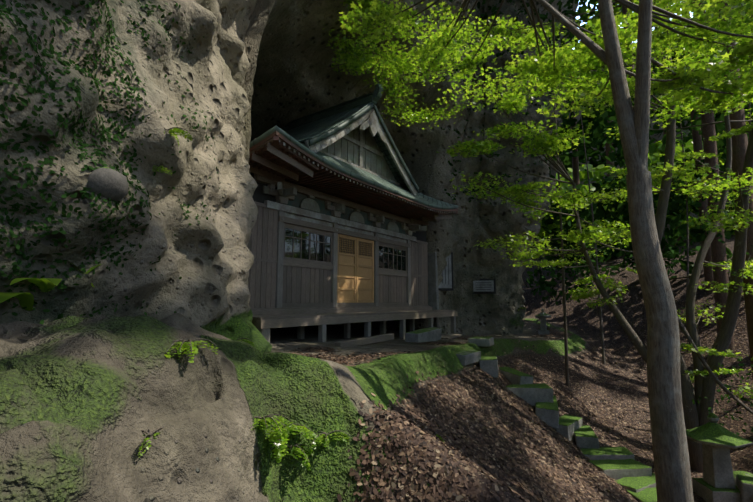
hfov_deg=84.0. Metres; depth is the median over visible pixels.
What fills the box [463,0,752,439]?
forest foliage
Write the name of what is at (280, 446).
fern
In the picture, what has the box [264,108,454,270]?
wooden trim
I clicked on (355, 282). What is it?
hall door
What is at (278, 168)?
hall soffit
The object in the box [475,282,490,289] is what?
small plaque text
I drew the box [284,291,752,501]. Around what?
litter leaves
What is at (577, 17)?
sky
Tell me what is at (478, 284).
plaque
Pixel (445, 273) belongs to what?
tall tablet text
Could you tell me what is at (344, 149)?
pale hall paint
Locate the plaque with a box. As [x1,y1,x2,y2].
[473,281,493,291]
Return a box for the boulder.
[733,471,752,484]
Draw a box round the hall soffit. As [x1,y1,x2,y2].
[249,138,455,225]
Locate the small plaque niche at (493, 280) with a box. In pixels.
[472,279,495,293]
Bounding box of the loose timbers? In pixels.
[334,333,461,346]
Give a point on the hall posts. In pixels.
(265, 333)
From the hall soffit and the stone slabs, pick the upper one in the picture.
the hall soffit
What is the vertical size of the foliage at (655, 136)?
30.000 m
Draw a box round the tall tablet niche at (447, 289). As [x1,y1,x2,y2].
[438,252,453,290]
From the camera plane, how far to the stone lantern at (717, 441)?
7.02 m
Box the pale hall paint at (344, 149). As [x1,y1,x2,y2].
[263,121,426,232]
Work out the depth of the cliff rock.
5.64 m
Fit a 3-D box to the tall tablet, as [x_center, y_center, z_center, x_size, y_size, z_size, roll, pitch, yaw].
[2.456,0.740,15.374,0.080,1.250,0.620,-23,-24,73]
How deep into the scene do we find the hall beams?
10.30 m
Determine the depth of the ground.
3.22 m
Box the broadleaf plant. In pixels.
[0,264,100,310]
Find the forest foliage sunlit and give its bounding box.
[538,0,748,254]
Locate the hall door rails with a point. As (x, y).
(348, 276)
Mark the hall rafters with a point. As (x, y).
(323, 180)
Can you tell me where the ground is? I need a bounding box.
[0,234,752,501]
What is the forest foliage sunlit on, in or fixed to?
on the ground
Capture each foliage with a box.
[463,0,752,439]
[531,1,748,252]
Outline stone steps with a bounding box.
[479,356,656,501]
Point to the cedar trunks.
(716, 252)
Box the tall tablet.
[438,254,451,287]
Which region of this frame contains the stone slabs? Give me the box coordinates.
[405,327,493,365]
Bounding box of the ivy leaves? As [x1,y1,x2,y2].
[0,0,579,324]
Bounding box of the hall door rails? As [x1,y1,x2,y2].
[339,234,372,302]
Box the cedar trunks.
[570,0,752,379]
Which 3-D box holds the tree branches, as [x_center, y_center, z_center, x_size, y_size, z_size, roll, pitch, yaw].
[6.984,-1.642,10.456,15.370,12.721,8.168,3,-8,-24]
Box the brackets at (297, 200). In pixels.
[287,193,404,233]
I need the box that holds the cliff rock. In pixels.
[0,0,578,352]
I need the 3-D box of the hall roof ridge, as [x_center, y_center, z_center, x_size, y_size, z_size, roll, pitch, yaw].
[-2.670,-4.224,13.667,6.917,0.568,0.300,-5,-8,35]
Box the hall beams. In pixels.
[251,174,457,328]
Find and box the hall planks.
[247,206,427,307]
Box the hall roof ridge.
[281,81,382,130]
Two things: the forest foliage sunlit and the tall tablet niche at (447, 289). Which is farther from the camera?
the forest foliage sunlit
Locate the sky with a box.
[573,0,692,48]
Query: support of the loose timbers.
on the ground
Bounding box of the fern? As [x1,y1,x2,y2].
[138,127,567,469]
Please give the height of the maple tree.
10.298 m
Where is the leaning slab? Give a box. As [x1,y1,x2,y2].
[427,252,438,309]
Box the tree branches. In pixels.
[336,0,752,472]
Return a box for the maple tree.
[322,0,752,501]
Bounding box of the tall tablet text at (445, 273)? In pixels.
[442,258,448,284]
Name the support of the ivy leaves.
on the cliff rock
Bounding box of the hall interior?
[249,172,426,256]
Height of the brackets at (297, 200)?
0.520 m
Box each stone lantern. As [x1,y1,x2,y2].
[535,309,550,334]
[686,413,752,501]
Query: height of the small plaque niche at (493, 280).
0.580 m
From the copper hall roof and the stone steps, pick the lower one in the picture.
the stone steps
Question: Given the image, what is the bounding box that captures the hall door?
[337,234,373,302]
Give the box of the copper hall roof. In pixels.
[249,102,458,210]
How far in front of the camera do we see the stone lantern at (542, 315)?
15.67 m
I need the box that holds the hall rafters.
[249,131,457,221]
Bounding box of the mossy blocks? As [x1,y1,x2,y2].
[736,474,752,501]
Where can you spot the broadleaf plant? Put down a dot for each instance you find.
(43, 284)
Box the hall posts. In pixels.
[258,184,455,342]

